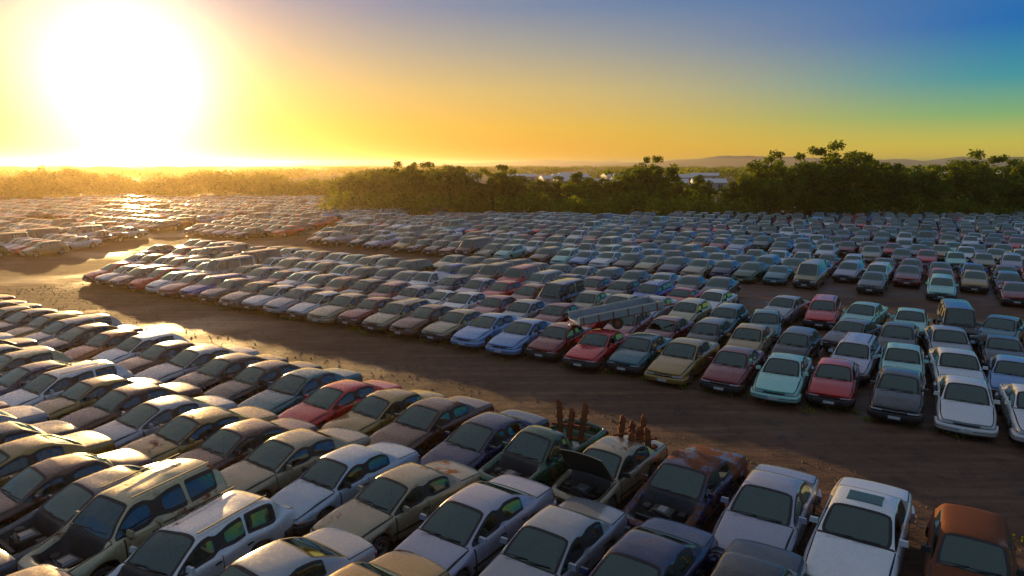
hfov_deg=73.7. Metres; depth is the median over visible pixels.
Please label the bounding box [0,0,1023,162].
sky
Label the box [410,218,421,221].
parked car
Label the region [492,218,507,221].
parked car
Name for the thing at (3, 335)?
parked car
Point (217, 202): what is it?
parked car
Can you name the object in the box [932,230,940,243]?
parked car
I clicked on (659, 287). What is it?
parked car
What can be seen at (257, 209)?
suv
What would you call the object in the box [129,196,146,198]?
minivan
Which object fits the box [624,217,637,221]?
parked car
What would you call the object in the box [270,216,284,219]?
parked car
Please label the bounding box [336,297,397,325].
parked car
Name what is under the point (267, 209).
parked car
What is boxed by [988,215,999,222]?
parked car
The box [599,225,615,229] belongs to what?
parked car
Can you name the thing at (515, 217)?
parked car
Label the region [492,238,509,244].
parked car
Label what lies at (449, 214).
parked car
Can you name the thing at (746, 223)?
pickup truck
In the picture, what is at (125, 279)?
parked car
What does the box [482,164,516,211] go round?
tree
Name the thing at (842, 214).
parked car
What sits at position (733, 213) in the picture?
suv
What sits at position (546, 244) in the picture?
parked car
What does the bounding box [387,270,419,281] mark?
parked car
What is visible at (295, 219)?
parked car
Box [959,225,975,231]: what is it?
parked car
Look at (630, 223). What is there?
parked car
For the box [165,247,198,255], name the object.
parked car
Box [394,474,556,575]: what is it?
parked car
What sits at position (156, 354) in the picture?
parked car
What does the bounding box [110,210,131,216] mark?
parked car
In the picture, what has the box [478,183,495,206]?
tree
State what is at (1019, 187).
tree
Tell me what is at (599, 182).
tree
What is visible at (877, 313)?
parked car
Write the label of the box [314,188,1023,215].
shrub thicket
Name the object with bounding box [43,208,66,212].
parked car
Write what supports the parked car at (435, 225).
on the ground
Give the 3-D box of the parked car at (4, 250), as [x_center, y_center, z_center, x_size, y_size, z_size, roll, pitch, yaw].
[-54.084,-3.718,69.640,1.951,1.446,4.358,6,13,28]
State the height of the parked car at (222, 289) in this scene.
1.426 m
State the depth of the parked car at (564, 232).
84.95 m
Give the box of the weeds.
[130,290,1023,542]
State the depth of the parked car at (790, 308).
41.65 m
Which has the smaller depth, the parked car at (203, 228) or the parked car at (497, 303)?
the parked car at (497, 303)
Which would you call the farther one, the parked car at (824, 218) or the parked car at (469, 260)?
the parked car at (824, 218)
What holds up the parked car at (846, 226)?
on the ground
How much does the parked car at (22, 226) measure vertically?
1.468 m
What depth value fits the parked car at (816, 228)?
90.04 m
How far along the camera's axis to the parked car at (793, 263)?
58.72 m
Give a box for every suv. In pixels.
[17,453,234,575]
[47,218,77,225]
[92,221,118,226]
[102,204,121,208]
[190,246,236,258]
[247,205,270,212]
[259,204,275,207]
[299,212,320,217]
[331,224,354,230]
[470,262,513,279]
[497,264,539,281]
[583,220,602,228]
[595,236,622,248]
[650,216,667,223]
[722,210,737,216]
[791,219,809,226]
[811,212,826,220]
[915,230,935,243]
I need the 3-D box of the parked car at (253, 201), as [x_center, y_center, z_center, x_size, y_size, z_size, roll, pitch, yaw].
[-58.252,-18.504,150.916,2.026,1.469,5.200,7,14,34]
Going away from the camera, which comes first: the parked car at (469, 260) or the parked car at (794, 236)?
the parked car at (469, 260)
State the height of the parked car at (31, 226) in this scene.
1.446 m
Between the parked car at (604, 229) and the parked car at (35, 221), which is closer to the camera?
the parked car at (604, 229)
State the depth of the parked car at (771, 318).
37.61 m
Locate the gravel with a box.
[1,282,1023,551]
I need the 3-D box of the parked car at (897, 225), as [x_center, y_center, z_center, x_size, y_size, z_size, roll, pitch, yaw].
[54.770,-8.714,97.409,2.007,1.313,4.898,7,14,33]
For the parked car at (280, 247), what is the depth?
67.37 m
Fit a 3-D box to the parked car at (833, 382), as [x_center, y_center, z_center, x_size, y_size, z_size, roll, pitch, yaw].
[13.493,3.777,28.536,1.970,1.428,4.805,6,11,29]
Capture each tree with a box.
[325,176,372,200]
[344,171,408,200]
[369,167,392,204]
[376,159,420,206]
[404,161,444,211]
[424,164,488,201]
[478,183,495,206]
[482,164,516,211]
[491,168,531,211]
[525,179,550,205]
[538,176,568,202]
[553,172,604,206]
[580,177,610,206]
[601,175,626,203]
[604,167,669,206]
[633,155,681,195]
[669,180,687,201]
[680,181,707,202]
[684,174,720,202]
[718,172,768,211]
[736,176,805,214]
[745,149,797,210]
[784,161,851,214]
[787,139,877,211]
[794,159,856,211]
[842,151,894,205]
[855,162,942,210]
[909,163,952,210]
[938,148,1023,212]
[980,165,1023,207]
[990,157,1023,210]
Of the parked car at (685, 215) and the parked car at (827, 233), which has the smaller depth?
the parked car at (827, 233)
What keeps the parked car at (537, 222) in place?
on the ground
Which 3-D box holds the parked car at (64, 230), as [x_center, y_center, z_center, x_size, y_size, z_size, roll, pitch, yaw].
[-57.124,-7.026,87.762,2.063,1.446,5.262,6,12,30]
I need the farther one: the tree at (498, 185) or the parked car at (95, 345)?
the tree at (498, 185)
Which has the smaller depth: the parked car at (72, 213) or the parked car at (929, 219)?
the parked car at (929, 219)
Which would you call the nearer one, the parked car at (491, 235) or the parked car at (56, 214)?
the parked car at (491, 235)
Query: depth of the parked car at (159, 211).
121.59 m
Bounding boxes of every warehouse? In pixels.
[511,174,537,181]
[539,175,565,182]
[553,177,570,183]
[601,174,612,178]
[672,179,688,189]
[675,174,696,182]
[690,178,727,190]
[691,173,718,177]
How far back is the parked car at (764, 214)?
115.29 m
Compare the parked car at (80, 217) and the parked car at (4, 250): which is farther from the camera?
the parked car at (80, 217)
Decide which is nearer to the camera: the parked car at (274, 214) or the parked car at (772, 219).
the parked car at (772, 219)
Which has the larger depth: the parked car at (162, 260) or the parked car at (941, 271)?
the parked car at (162, 260)
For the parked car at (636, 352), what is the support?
on the ground
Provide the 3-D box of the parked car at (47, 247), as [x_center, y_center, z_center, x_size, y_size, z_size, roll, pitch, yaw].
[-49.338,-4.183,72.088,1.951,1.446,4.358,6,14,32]
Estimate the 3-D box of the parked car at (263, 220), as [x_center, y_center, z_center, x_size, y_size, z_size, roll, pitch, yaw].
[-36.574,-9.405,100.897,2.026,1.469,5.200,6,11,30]
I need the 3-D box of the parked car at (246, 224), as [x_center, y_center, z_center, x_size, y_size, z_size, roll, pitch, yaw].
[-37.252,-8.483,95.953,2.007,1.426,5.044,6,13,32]
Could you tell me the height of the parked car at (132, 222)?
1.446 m
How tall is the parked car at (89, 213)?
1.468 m
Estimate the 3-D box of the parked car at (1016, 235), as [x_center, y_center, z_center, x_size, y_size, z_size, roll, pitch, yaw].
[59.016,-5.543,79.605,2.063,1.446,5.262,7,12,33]
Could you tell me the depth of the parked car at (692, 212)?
117.05 m
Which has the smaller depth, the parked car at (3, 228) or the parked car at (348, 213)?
the parked car at (3, 228)
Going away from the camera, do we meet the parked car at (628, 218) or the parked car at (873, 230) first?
the parked car at (873, 230)
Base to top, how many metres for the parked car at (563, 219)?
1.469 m
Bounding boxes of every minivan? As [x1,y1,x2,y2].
[0,232,28,242]
[24,227,61,237]
[66,225,104,235]
[89,201,109,204]
[120,195,136,198]
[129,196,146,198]
[148,204,169,209]
[199,255,255,274]
[240,248,281,263]
[247,212,271,218]
[341,224,370,234]
[374,212,396,218]
[437,219,465,229]
[454,236,491,256]
[465,214,487,220]
[535,278,585,302]
[594,213,612,220]
[791,212,806,218]
[792,258,827,288]
[917,223,932,232]
[933,298,981,346]
[945,212,959,222]
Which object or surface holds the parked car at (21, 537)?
on the ground
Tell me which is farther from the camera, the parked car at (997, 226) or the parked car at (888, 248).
the parked car at (997, 226)
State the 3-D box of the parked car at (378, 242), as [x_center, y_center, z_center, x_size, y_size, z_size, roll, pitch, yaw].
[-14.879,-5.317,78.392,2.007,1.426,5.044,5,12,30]
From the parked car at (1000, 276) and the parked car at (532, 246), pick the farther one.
the parked car at (532, 246)
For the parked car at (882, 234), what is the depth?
82.24 m
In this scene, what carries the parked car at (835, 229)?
on the ground
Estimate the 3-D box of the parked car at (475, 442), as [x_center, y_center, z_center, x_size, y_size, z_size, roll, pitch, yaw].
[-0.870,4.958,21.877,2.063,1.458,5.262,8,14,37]
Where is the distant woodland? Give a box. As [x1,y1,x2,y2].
[0,165,1012,179]
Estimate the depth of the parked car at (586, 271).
54.17 m
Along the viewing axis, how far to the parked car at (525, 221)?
99.09 m
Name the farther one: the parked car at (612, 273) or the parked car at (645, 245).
the parked car at (645, 245)
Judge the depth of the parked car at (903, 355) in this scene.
30.26 m
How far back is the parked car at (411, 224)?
97.27 m
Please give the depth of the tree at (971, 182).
123.97 m
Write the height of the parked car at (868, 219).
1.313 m
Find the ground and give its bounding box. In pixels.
[0,165,1023,575]
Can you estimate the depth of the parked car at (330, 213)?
118.39 m
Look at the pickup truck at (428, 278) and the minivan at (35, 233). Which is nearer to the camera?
the pickup truck at (428, 278)
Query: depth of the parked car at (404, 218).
104.67 m
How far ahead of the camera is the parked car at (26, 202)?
150.94 m
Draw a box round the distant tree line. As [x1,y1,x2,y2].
[0,164,410,198]
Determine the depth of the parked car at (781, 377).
27.84 m
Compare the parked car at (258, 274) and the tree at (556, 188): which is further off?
the tree at (556, 188)
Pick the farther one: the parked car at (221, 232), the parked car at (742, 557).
the parked car at (221, 232)
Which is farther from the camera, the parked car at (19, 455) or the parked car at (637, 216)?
the parked car at (637, 216)
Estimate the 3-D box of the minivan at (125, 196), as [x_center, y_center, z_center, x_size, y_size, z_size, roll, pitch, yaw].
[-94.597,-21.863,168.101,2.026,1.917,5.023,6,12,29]
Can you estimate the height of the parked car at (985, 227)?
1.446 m
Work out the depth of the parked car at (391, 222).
99.62 m
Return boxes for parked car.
[0,209,19,213]
[0,216,13,220]
[0,221,15,226]
[0,227,13,230]
[0,237,30,245]
[0,245,8,256]
[0,294,16,299]
[0,299,26,303]
[0,301,42,307]
[0,305,56,320]
[0,308,83,331]
[0,332,13,338]
[0,337,38,347]
[0,344,49,355]
[0,347,74,374]
[0,357,133,406]
[0,360,87,395]
[0,400,10,408]
[0,405,49,424]
[0,420,79,443]
[0,431,115,486]
[0,448,153,527]
[0,459,172,560]
[0,549,17,575]
[3,223,18,227]
[4,210,32,215]
[4,238,42,252]
[5,312,83,337]
[6,564,75,575]
[8,217,27,222]
[8,224,21,227]
[10,240,50,254]
[11,211,28,215]
[11,223,34,229]
[14,211,50,218]
[15,201,30,203]
[18,218,37,223]
[20,240,69,256]
[21,224,46,229]
[22,219,45,223]
[23,311,124,343]
[31,208,43,210]
[32,225,61,228]
[34,220,49,223]
[34,375,163,419]
[35,323,143,352]
[37,233,55,238]
[40,205,54,208]
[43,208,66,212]
[43,234,66,239]
[50,209,63,217]
[52,210,69,217]
[54,235,76,241]
[56,201,71,203]
[56,210,79,218]
[56,222,73,226]
[59,381,202,431]
[61,227,70,233]
[62,210,81,217]
[62,223,80,227]
[63,329,152,361]
[64,236,102,250]
[67,211,102,217]
[71,199,85,204]
[74,215,90,219]
[77,215,96,222]
[82,216,105,222]
[82,262,146,282]
[90,217,111,222]
[90,331,190,363]
[91,395,237,448]
[93,265,143,284]
[96,209,112,212]
[101,217,122,221]
[102,209,116,214]
[103,210,124,216]
[104,486,294,575]
[106,226,125,232]
[107,265,172,289]
[109,227,147,237]
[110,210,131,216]
[113,218,125,221]
[117,218,138,225]
[117,340,222,374]
[118,211,138,217]
[118,254,149,262]
[119,406,278,462]
[123,219,144,226]
[124,201,141,204]
[126,211,154,216]
[127,219,151,227]
[127,267,197,289]
[131,254,166,264]
[133,244,178,254]
[134,344,259,383]
[136,219,166,229]
[141,215,162,218]
[143,200,159,205]
[145,220,182,231]
[145,270,198,292]
[147,255,184,265]
[148,201,163,205]
[148,209,161,212]
[150,216,167,219]
[153,210,166,214]
[156,210,175,214]
[157,273,212,296]
[163,210,186,217]
[164,257,195,267]
[165,201,179,203]
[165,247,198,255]
[170,203,186,206]
[170,352,288,392]
[173,417,318,470]
[175,217,199,225]
[176,239,205,247]
[176,258,211,269]
[178,214,191,217]
[178,273,247,298]
[182,248,202,256]
[184,223,209,234]
[190,240,217,247]
[192,204,210,208]
[192,262,208,271]
[194,224,221,234]
[196,215,218,222]
[198,209,213,212]
[198,278,255,301]
[200,225,227,236]
[201,205,217,208]
[202,359,322,404]
[204,241,235,247]
[205,201,221,203]
[206,209,222,213]
[208,210,227,216]
[209,251,239,258]
[210,220,227,223]
[211,226,239,237]
[215,211,231,218]
[216,526,377,575]
[218,281,292,306]
[219,220,237,224]
[220,426,370,499]
[223,206,236,210]
[223,211,249,218]
[223,242,251,246]
[224,226,252,237]
[226,200,243,203]
[228,206,248,211]
[228,221,244,225]
[229,264,265,274]
[231,217,246,220]
[232,227,270,239]
[237,367,362,415]
[238,222,253,226]
[239,218,252,221]
[240,284,297,309]
[243,200,258,202]
[244,267,292,280]
[246,246,267,250]
[247,218,261,222]
[250,223,265,227]
[255,208,274,212]
[255,219,276,222]
[258,224,274,229]
[258,257,285,266]
[260,270,295,282]
[263,286,336,313]
[265,224,285,236]
[266,220,283,223]
[268,246,287,249]
[269,442,419,534]
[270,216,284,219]
[271,225,305,236]
[272,209,288,216]
[272,258,310,269]
[275,221,290,224]
[277,271,318,285]
[278,209,297,216]
[278,379,400,428]
[280,217,292,220]
[280,247,303,257]
[286,209,305,216]
[286,221,312,230]
[286,250,315,258]
[286,291,340,318]
[287,261,321,271]
[288,217,301,220]
[296,274,341,287]
[297,199,309,202]
[298,218,313,222]
[303,251,333,260]
[306,231,335,244]
[306,293,377,324]
[308,219,332,229]
[308,262,342,273]
[308,459,480,556]
[312,227,334,236]
[318,216,338,223]
[318,252,351,261]
[319,276,361,292]
[319,386,446,435]
[320,211,339,217]
[326,264,361,276]
[329,549,450,575]
[334,216,361,225]
[336,254,366,263]
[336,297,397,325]
[338,209,349,215]
[339,278,390,294]
[340,210,359,217]
[346,266,380,278]
[347,234,377,248]
[348,217,369,223]
[349,212,367,216]
[355,229,376,235]
[355,254,390,266]
[357,218,376,223]
[361,296,431,330]
[363,235,399,249]
[366,395,493,458]
[367,267,406,280]
[368,281,411,297]
[369,219,387,224]
[369,257,403,268]
[371,225,389,229]
[371,230,398,237]
[380,219,400,225]
[382,226,399,232]
[385,209,398,212]
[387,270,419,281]
[388,216,404,219]
[389,304,458,337]
[391,220,412,227]
[392,285,442,299]
[393,210,410,214]
[394,228,408,234]
[394,259,434,271]
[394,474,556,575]
[396,232,425,240]
[397,217,410,219]
[402,222,421,227]
[405,239,436,253]
[406,224,431,233]
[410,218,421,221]
[412,215,425,217]
[417,409,549,469]
[419,221,437,224]
[420,218,434,221]
[420,229,439,236]
[420,308,485,340]
[422,215,436,218]
[422,240,452,255]
[424,290,459,304]
[426,233,451,239]
[430,222,441,228]
[430,276,469,290]
[433,211,446,215]
[433,218,447,221]
[433,254,465,270]
[434,263,466,273]
[435,216,447,218]
[437,229,462,235]
[437,241,461,255]
[441,235,462,241]
[441,291,489,308]
[443,212,455,216]
[447,216,462,219]
[450,312,524,347]
[451,223,473,234]
[454,212,466,215]
[455,263,485,277]
[455,277,499,292]
[458,235,480,240]
[460,256,486,264]
[463,212,479,216]
[463,231,487,235]
[464,225,485,233]
[469,220,482,224]
[472,243,503,258]
[472,294,519,312]
[478,497,628,575]
[479,221,494,225]
[479,225,499,232]
[480,218,494,221]
[480,233,497,237]
[481,258,505,263]
[481,280,524,295]
[485,318,555,355]
[488,213,500,218]
[490,225,513,233]
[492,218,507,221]
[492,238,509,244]
[493,222,508,225]
[493,244,527,259]
[494,214,511,218]
[494,233,514,239]
[502,299,550,317]
[504,258,532,265]
[505,239,527,244]
[506,219,518,222]
[506,223,522,226]
[507,227,533,235]
[508,215,522,219]
[510,283,543,298]
[511,234,532,239]
[517,215,534,219]
[517,219,534,223]
[519,223,536,229]
[520,269,564,284]
[523,240,544,254]
[525,322,591,360]
[528,237,546,241]
[528,246,562,263]
[529,262,549,270]
[531,220,547,224]
[531,224,549,234]
[532,216,545,220]
[532,229,556,237]
[533,302,584,321]
[534,242,563,253]
[538,213,551,216]
[543,216,557,221]
[544,221,557,225]
[544,235,566,242]
[544,264,573,273]
[547,225,563,230]
[549,248,579,264]
[551,229,572,237]
[551,274,586,280]
[551,435,668,507]
[554,216,572,222]
[557,222,571,226]
[559,211,572,214]
[561,237,583,244]
[562,244,578,248]
[562,328,631,369]
[563,226,578,230]
[566,308,605,329]
[567,230,587,237]
[567,250,599,266]
[568,217,583,223]
[568,266,599,276]
[569,223,584,227]
[570,290,611,307]
[573,215,587,218]
[576,227,594,232]
[578,239,598,244]
[579,517,718,575]
[581,218,596,222]
[582,231,604,238]
[583,276,614,291]
[588,251,621,267]
[592,227,610,231]
[593,267,625,280]
[596,244,623,253]
[598,219,610,224]
[598,231,621,239]
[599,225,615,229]
[602,293,640,305]
[603,279,642,294]
[603,312,652,333]
[605,332,672,373]
[607,220,624,226]
[610,216,623,220]
[611,227,627,233]
[612,253,645,270]
[616,245,643,254]
[617,225,629,229]
[618,270,652,282]
[619,241,639,245]
[621,233,637,240]
[622,220,638,227]
[622,445,749,529]
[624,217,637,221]
[625,229,644,235]
[628,225,647,230]
[629,211,643,216]
[631,215,642,218]
[631,278,674,296]
[632,255,667,273]
[634,233,657,243]
[636,217,650,221]
[638,242,658,249]
[640,248,664,255]
[641,230,661,235]
[642,212,657,216]
[643,315,694,339]
[644,226,664,232]
[644,295,678,319]
[644,337,719,384]
[646,272,681,284]
[652,222,667,228]
[653,234,674,244]
[655,243,679,251]
[656,256,691,274]
[659,231,678,236]
[661,250,686,257]
[664,222,683,231]
[665,287,703,300]
[666,219,679,223]
[667,213,681,218]
[668,298,712,323]
[669,236,693,245]
[672,217,684,221]
[673,211,684,214]
[674,275,708,289]
[675,231,697,238]
[675,244,701,252]
[679,222,699,232]
[680,258,716,277]
[681,213,693,218]
[681,219,695,224]
[682,251,708,259]
[686,211,698,214]
[686,217,699,221]
[686,317,733,347]
[690,236,712,247]
[692,214,705,219]
[694,233,716,239]
[695,223,714,230]
[696,229,714,233]
[697,246,723,254]
[697,289,738,310]
[698,218,713,222]
[698,221,710,223]
[699,345,765,393]
[701,276,740,293]
[705,214,717,219]
[705,252,733,261]
[707,303,749,330]
[708,237,730,249]
[709,259,740,277]
[709,538,806,575]
[711,221,724,225]
[712,218,728,223]
[712,224,729,231]
[712,230,731,236]
[712,464,821,557]
[713,212,722,216]
[715,234,735,241]
[717,215,734,220]
[719,249,744,257]
[724,323,775,352]
[726,219,742,223]
[726,222,739,227]
[726,238,754,251]
[729,225,746,232]
[731,254,756,264]
[731,261,770,282]
[732,230,748,237]
[733,215,747,221]
[733,235,754,241]
[745,225,762,234]
[746,216,761,221]
[746,249,767,257]
[746,309,783,341]
[750,231,766,237]
[750,352,813,403]
[752,235,774,250]
[756,254,781,265]
[757,220,774,224]
[758,212,769,216]
[759,217,775,222]
[759,223,773,228]
[762,226,779,235]
[762,265,793,284]
[763,295,810,325]
[767,326,822,358]
[768,241,793,253]
[769,250,792,262]
[770,233,786,238]
[772,237,794,244]
[773,213,783,216]
[773,221,791,225]
[774,216,789,222]
[777,223,791,229]
[779,227,797,236]
[779,257,804,276]
[789,217,802,223]
[789,234,807,239]
[791,251,814,259]
[792,224,808,232]
[792,237,813,246]
[792,241,815,255]
[797,229,814,237]
[802,292,842,327]
[803,477,914,575]
[804,357,860,407]
[808,218,821,223]
[808,222,825,228]
[809,234,826,242]
[811,226,824,233]
[814,243,839,257]
[815,239,835,249]
[816,229,834,238]
[819,253,840,268]
[821,216,838,221]
[821,318,881,350]
[822,218,836,227]
[825,223,842,228]
[826,226,840,232]
[826,260,834,275]
[827,211,838,215]
[828,330,880,382]
[829,236,844,245]
[830,214,840,220]
[832,259,865,282]
[834,229,853,240]
[836,301,889,324]
[837,219,852,226]
[838,241,858,254]
[839,212,851,217]
[841,215,854,221]
[841,253,865,264]
[842,223,856,229]
[847,227,860,233]
[847,237,867,247]
[853,218,867,223]
[853,220,867,227]
[853,230,872,240]
[854,212,866,219]
[855,216,869,224]
[856,271,889,293]
[857,241,876,253]
[860,245,883,261]
[861,225,875,229]
[861,261,893,279]
[866,227,878,236]
[867,213,881,220]
[867,366,928,423]
[869,218,882,224]
[870,221,885,228]
[871,257,896,273]
[872,231,891,241]
[873,238,889,248]
[874,321,920,347]
[875,216,886,223]
[876,342,928,381]
[879,226,893,230]
[882,243,902,256]
[883,213,896,221]
[884,228,898,240]
[886,220,899,225]
[888,222,903,230]
[890,218,902,222]
[890,248,912,263]
[890,307,930,339]
[892,264,922,286]
[895,231,914,242]
[897,213,909,221]
[897,239,913,247]
[898,226,913,231]
[898,257,924,278]
[902,219,915,224]
[904,217,919,221]
[904,222,919,229]
[905,230,917,241]
[908,244,929,256]
[910,214,923,222]
[915,249,938,265]
[919,240,935,247]
[920,503,1023,575]
[921,211,932,216]
[921,325,974,353]
[922,218,936,222]
[925,222,938,230]
[925,273,958,298]
[925,347,987,390]
[926,262,953,273]
[926,268,957,281]
[927,214,939,223]
[930,245,952,259]
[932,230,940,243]
[933,374,999,436]
[937,221,951,229]
[937,233,957,244]
[938,228,952,236]
[940,223,958,231]
[942,251,968,267]
[944,242,961,250]
[945,231,961,241]
[954,246,976,262]
[956,220,969,224]
[956,263,987,277]
[958,214,967,219]
[958,222,973,231]
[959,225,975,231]
[959,229,974,240]
[959,269,990,292]
[960,236,980,245]
[961,216,976,224]
[966,232,984,243]
[967,244,986,252]
[969,252,996,269]
[973,220,989,226]
[974,222,988,232]
[975,216,989,222]
[975,334,1023,367]
[976,314,1023,341]
[978,224,995,232]
[980,230,995,239]
[982,213,994,216]
[982,237,1003,247]
[983,248,1005,264]
[984,233,1006,243]
[986,354,1023,396]
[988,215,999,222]
[988,265,1020,279]
[990,220,1003,227]
[991,243,1012,252]
[991,270,1023,292]
[993,223,1008,232]
[994,216,1009,223]
[994,383,1023,441]
[996,281,1023,304]
[997,225,1016,232]
[998,253,1023,271]
[1001,231,1017,239]
[1005,237,1023,248]
[1007,216,1019,221]
[1008,234,1023,237]
[1009,218,1023,222]
[1009,221,1022,224]
[1009,249,1023,265]
[1011,211,1023,215]
[1011,223,1023,232]
[1018,227,1023,233]
[1019,266,1023,279]
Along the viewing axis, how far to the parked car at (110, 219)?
104.59 m
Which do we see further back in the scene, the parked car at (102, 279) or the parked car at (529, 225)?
the parked car at (529, 225)
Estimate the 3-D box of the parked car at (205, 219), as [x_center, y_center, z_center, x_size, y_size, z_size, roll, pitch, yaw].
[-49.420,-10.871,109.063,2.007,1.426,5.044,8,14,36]
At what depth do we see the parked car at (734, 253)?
66.43 m
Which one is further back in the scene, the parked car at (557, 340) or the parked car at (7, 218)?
the parked car at (7, 218)
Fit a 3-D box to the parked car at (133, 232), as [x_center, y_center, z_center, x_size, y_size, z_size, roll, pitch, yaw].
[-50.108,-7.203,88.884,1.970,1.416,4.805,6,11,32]
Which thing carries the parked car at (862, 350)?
on the ground
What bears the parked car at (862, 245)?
on the ground
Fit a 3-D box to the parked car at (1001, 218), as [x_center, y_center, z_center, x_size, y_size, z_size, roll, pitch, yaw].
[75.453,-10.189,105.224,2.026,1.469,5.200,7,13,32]
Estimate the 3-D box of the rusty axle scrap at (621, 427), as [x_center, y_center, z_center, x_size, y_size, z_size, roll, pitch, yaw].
[3.706,4.386,21.301,1.240,0.932,0.284,-2,11,-12]
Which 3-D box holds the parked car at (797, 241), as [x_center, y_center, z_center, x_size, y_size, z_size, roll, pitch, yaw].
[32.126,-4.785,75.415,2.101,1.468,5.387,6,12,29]
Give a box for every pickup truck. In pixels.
[86,230,128,241]
[177,211,208,216]
[233,243,249,252]
[321,231,360,245]
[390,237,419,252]
[408,271,456,286]
[478,418,608,485]
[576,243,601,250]
[637,220,653,226]
[739,221,758,226]
[937,218,953,225]
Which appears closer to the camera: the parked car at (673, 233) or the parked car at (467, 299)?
the parked car at (467, 299)
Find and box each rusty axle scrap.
[552,398,589,441]
[612,414,647,438]
[627,426,657,448]
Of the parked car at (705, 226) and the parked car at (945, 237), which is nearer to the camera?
the parked car at (945, 237)
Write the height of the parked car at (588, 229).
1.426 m
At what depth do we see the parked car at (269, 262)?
59.51 m
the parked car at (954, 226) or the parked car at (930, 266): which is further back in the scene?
the parked car at (954, 226)
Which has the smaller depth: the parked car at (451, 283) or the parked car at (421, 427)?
the parked car at (421, 427)
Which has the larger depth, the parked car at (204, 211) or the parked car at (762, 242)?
the parked car at (204, 211)
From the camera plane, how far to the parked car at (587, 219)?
102.69 m
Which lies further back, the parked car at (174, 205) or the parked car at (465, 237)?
the parked car at (174, 205)
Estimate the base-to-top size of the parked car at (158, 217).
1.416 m
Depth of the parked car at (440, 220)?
101.53 m
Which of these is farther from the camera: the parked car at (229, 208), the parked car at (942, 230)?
the parked car at (229, 208)
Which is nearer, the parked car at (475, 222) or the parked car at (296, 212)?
the parked car at (475, 222)
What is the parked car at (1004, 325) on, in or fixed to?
on the ground
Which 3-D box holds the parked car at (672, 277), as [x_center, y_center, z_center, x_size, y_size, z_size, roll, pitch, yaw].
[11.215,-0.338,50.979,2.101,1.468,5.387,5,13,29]
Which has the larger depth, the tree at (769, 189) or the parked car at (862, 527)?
the tree at (769, 189)
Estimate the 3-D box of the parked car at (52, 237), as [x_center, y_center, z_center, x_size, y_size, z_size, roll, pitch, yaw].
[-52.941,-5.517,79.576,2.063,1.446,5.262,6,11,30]
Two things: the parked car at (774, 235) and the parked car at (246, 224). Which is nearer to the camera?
the parked car at (774, 235)
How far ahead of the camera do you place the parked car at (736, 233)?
82.97 m
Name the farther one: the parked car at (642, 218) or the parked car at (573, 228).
the parked car at (642, 218)
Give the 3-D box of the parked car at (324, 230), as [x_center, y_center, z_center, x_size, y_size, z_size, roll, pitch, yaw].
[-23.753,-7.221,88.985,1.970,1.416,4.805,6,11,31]
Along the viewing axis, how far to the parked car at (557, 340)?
33.96 m
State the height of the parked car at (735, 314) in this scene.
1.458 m
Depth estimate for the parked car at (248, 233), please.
87.44 m
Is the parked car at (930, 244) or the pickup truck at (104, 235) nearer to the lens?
the parked car at (930, 244)
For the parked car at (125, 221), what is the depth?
102.02 m
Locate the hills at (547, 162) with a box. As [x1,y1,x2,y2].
[0,160,627,164]
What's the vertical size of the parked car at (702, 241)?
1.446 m
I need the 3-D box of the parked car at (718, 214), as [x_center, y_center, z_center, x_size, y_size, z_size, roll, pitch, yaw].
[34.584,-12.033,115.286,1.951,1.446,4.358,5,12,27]
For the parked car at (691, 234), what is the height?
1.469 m
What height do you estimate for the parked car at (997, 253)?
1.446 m
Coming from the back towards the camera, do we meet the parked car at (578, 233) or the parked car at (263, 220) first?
the parked car at (263, 220)
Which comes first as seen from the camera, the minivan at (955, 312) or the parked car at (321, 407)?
the parked car at (321, 407)
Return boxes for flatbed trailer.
[568,296,674,329]
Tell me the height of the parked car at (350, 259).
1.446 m
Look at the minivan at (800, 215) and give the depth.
107.24 m
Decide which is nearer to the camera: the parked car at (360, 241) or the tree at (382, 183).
the parked car at (360, 241)
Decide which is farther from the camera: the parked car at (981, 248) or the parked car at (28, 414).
the parked car at (981, 248)
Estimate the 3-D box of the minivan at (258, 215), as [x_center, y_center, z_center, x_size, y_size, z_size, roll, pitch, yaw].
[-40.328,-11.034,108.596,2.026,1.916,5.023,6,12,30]
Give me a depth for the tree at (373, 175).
143.51 m
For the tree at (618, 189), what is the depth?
136.41 m
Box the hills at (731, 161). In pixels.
[573,156,1023,165]
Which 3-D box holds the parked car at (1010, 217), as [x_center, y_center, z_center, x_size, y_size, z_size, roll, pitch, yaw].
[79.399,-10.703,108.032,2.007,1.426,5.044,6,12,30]
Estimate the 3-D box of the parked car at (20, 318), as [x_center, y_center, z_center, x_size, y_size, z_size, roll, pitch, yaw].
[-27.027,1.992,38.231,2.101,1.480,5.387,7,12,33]
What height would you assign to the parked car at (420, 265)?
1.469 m
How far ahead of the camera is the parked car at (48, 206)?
134.55 m
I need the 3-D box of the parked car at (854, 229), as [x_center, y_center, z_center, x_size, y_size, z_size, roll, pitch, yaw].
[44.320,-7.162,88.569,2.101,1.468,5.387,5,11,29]
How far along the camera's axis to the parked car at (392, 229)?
88.82 m
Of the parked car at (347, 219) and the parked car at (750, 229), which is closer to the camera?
the parked car at (750, 229)
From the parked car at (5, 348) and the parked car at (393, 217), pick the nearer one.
the parked car at (5, 348)
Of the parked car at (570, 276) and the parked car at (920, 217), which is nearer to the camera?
the parked car at (570, 276)
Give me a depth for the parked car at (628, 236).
80.31 m
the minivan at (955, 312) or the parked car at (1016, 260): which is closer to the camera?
the minivan at (955, 312)
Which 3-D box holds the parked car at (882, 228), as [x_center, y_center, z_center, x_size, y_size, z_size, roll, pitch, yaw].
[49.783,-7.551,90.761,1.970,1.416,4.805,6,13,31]
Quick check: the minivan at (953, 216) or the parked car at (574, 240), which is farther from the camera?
the minivan at (953, 216)
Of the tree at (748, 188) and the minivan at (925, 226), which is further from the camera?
the tree at (748, 188)

